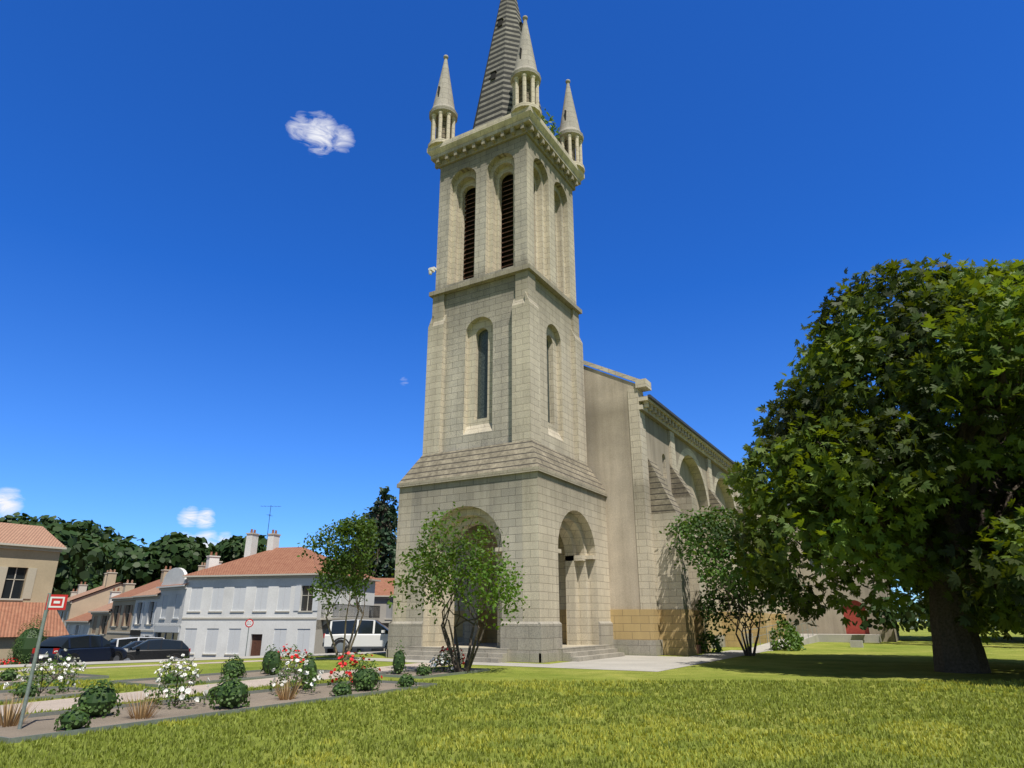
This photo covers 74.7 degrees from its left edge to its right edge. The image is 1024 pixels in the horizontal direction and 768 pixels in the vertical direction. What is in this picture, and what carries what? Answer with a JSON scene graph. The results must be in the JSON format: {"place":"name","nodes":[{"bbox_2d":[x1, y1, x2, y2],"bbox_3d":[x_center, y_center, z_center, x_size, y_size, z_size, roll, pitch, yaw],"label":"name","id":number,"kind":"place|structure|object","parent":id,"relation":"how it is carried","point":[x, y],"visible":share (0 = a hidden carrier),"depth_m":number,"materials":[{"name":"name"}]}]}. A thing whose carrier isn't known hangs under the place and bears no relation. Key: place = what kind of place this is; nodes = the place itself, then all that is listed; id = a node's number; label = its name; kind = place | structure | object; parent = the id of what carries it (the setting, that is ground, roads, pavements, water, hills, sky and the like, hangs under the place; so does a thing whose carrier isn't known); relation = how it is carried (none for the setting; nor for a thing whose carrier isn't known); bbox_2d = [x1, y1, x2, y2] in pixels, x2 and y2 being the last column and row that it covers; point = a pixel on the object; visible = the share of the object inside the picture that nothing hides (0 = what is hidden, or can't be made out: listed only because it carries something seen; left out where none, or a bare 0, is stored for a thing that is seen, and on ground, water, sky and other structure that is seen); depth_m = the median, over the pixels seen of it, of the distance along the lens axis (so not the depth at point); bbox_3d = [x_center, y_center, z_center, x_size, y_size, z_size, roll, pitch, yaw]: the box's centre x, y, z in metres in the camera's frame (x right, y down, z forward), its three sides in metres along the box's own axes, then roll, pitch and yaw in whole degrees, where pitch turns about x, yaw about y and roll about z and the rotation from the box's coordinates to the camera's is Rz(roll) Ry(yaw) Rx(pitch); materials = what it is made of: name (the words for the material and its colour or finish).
{"place":"outdoors","nodes":[
{"label":"outdoors","id":0,"kind":"place"},
{"bbox_2d":[0,512,267,597],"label":"trees","id":1,"kind":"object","parent":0,"point":[91,555],"depth_m":123.26,"materials":[{"name":"green plant"}]},
{"bbox_2d":[198,562,205,570],"bbox_3d":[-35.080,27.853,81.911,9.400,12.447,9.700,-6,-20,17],"label":"chimney","id":2,"kind":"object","parent":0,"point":[201,566],"depth_m":83.72,"materials":[{"name":"grey"}]},
{"bbox_2d":[0,678,1023,767],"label":"grass","id":3,"kind":"structure","parent":0,"point":[473,754],"depth_m":10.28,"materials":[{"name":"green plant"}]},
{"bbox_2d":[0,621,1023,767],"bbox_3d":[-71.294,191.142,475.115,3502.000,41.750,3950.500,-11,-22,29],"label":"ground","id":4,"kind":"structure","parent":0,"point":[908,655],"depth_m":20.21,"materials":[{"name":"green plant"}]},
{"bbox_2d":[0,522,66,602],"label":"house","id":5,"kind":"structure","parent":4,"relation":"on","point":[29,556],"depth_m":42.35,"materials":[{"name":"plaster"},{"name":"terracotta roof tile"},{"name":"glass"}]},
{"bbox_2d":[0,602,68,664],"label":"lean to","id":6,"kind":"object","parent":4,"relation":"on","point":[14,616],"visible":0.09,"depth_m":40.05,"materials":[{"name":"tile"}]},
{"bbox_2d":[29,635,127,663],"bbox_3d":[-21.495,13.348,33.554,2.180,1.530,4.250,-5,-20,15],"label":"blue car","id":7,"kind":"object","parent":4,"relation":"on","point":[90,648],"visible":0.68,"depth_m":32.66,"materials":[{"name":"blue metal"}]},
{"bbox_2d":[57,569,123,628],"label":"house","id":8,"kind":"structure","parent":4,"relation":"on","point":[85,602],"depth_m":76.51,"materials":[{"name":"grey paint"}]},
{"bbox_2d":[70,589,77,596],"bbox_3d":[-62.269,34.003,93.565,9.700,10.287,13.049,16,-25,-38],"label":"chimney","id":9,"kind":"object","parent":8,"relation":"on","point":[73,593],"depth_m":93.92,"materials":[{"name":"grey"}]},
{"bbox_2d":[77,582,86,593],"bbox_3d":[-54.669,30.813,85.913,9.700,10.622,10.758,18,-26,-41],"label":"chimney","id":10,"kind":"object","parent":8,"relation":"on","point":[82,588],"depth_m":88.11,"materials":[{"name":"grey"}]},
{"bbox_2d":[64,588,121,634],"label":"house","id":11,"kind":"structure","parent":4,"relation":"on","point":[79,625],"depth_m":71.52,"materials":[{"name":"grey paint"}]},
{"bbox_2d":[88,580,135,638],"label":"house","id":12,"kind":"structure","parent":4,"relation":"on","point":[100,620],"depth_m":66.99,"materials":[{"name":"grey paint"}]},
{"bbox_2d":[109,637,164,646],"bbox_3d":[-26.028,18.000,45.029,4.450,1.880,2.240,18,-26,-41],"label":"car","id":13,"kind":"object","parent":4,"relation":"on","point":[122,641],"visible":0.02,"depth_m":44.78,"materials":[{"name":"white metal"}]},
{"bbox_2d":[106,566,171,640],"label":"house","id":14,"kind":"structure","parent":4,"relation":"on","point":[121,616],"depth_m":63.68,"materials":[{"name":"grey paint"}]},
{"bbox_2d":[121,639,190,660],"bbox_3d":[-23.283,16.948,42.299,5.030,1.664,4.523,12,-22,-30],"label":"car","id":15,"kind":"object","parent":4,"relation":"on","point":[150,649],"depth_m":41.21,"materials":[{"name":"black metal"}]},
{"bbox_2d":[129,558,222,636],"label":"house","id":16,"kind":"structure","parent":4,"relation":"on","point":[145,613],"depth_m":59.53,"materials":[{"name":"grey paint"}]},
{"bbox_2d":[153,552,220,639],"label":"house","id":17,"kind":"structure","parent":4,"relation":"on","point":[172,589],"depth_m":56.18,"materials":[{"name":"grey paint"}]},
{"bbox_2d":[0,667,489,743],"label":"beds","id":18,"kind":"object","parent":4,"relation":"on","point":[35,726],"visible":0.5,"depth_m":13.88,"materials":[{"name":"brown soil"}]},
{"bbox_2d":[17,593,67,728],"bbox_3d":[-7.522,4.468,10.760,0.302,2.121,0.083,13,-23,-32],"label":"sign post","id":19,"kind":"object","parent":18,"relation":"in","point":[55,602],"visible":0.92,"depth_m":10.84,"materials":[{"name":"grey metal"}]},
{"bbox_2d":[0,641,464,730],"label":"bed plants","id":20,"kind":"object","parent":18,"relation":"on","point":[96,700],"visible":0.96,"depth_m":15.24,"materials":[{"name":"green plant"}]},
{"bbox_2d":[245,618,253,655],"bbox_3d":[-19.374,18.679,49.111,0.600,2.900,0.087,7,-21,-19],"label":"speed sign","id":21,"kind":"object","parent":4,"relation":"on","point":[249,622],"visible":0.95,"depth_m":49.39,"materials":[{"name":"red"}]},
{"bbox_2d":[179,529,380,657],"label":"house","id":22,"kind":"structure","parent":4,"relation":"on","point":[268,593],"depth_m":52.95,"materials":[{"name":"grey paint"}]},
{"bbox_2d":[297,510,382,659],"bbox_3d":[-7.326,8.829,29.485,4.515,6.528,4.060,-11,-22,29],"label":"street tree","id":23,"kind":"object","parent":4,"relation":"on","point":[346,528],"visible":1,"depth_m":28.91,"materials":[{"name":"green plant"}]},
{"bbox_2d":[322,619,387,652],"bbox_3d":[-7.976,14.185,37.642,4.850,1.830,2.360,1,-19,-4],"label":"van","id":24,"kind":"object","parent":4,"relation":"on","point":[372,633],"visible":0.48,"depth_m":36.75,"materials":[{"name":"white metal"}]},
{"bbox_2d":[342,486,398,577],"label":"conifer tree","id":25,"kind":"object","parent":4,"relation":"on","point":[383,514],"visible":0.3,"depth_m":99.82,"materials":[{"name":"green plant"}]},
{"bbox_2d":[0,650,764,715],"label":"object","id":26,"kind":"structure","parent":4,"relation":"on","point":[643,663],"depth_m":25.55,"materials":[{"name":"concrete"}]},
{"bbox_2d":[371,578,394,651],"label":"house","id":27,"kind":"structure","parent":4,"relation":"on","point":[381,598],"depth_m":66.69,"materials":[{"name":"white paint"}]},
{"bbox_2d":[0,109,805,664],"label":"plants","id":28,"kind":"object","parent":4,"relation":"on","point":[24,645],"visible":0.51,"depth_m":35.53,"materials":[{"name":"green plant"}]},
{"bbox_2d":[384,501,529,672],"bbox_3d":[-1.726,6.834,22.367,4.574,5.578,4.003,-1,-19,4],"label":"tree","id":29,"kind":"object","parent":4,"relation":"on","point":[445,564],"visible":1,"depth_m":21.92,"materials":[{"name":"green plant"}]},
{"bbox_2d":[386,105,624,662],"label":"tower","id":30,"kind":"structure","parent":4,"relation":"on","point":[504,440],"depth_m":33.79,"materials":[{"name":"stone"}]},
{"bbox_2d":[428,267,436,274],"bbox_3d":[-4.499,-6.299,37.266,0.410,0.400,0.500,-11,-22,29],"label":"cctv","id":31,"kind":"object","parent":30,"relation":"attached to","point":[432,269],"visible":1,"depth_m":37.25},
{"bbox_2d":[428,15,584,172],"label":"pinnacles","id":32,"kind":"object","parent":30,"relation":"on","point":[525,80],"visible":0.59,"depth_m":40.29,"materials":[{"name":"stone"}]},
{"bbox_2d":[473,0,543,128],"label":"spire","id":33,"kind":"structure","parent":30,"relation":"on","point":[495,102],"depth_m":41.79,"materials":[{"name":"stone"}]},
{"bbox_2d":[454,360,899,655],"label":"nave","id":34,"kind":"structure","parent":4,"relation":"on","point":[655,465],"depth_m":36.02,"materials":[{"name":"stone"}]},
{"bbox_2d":[659,504,813,655],"bbox_3d":[10.827,9.507,32.809,5.716,7.468,7.011,-18,-26,41],"label":"tree","id":35,"kind":"object","parent":4,"relation":"on","point":[698,523],"visible":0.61,"depth_m":32.52,"materials":[{"name":"green plant"}]},
{"bbox_2d":[696,621,881,653],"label":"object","id":36,"kind":"object","parent":4,"relation":"on","point":[857,640],"visible":0.55,"depth_m":50.55,"materials":[{"name":"concrete"}]},
{"bbox_2d":[719,252,1023,673],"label":"tree","id":37,"kind":"object","parent":4,"relation":"on","point":[908,500],"visible":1,"depth_m":21.40,"materials":[{"name":"green plant"}]},
{"bbox_2d":[852,442,1021,633],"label":"bank trees","id":38,"kind":"object","parent":4,"relation":"on","point":[907,620],"visible":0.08,"depth_m":48.80,"materials":[{"name":"green plant"}]},
{"bbox_2d":[0,0,1023,619],"label":"sky","id":39,"kind":"structure","parent":0,"point":[219,218],"materials":[{"name":"blue"}]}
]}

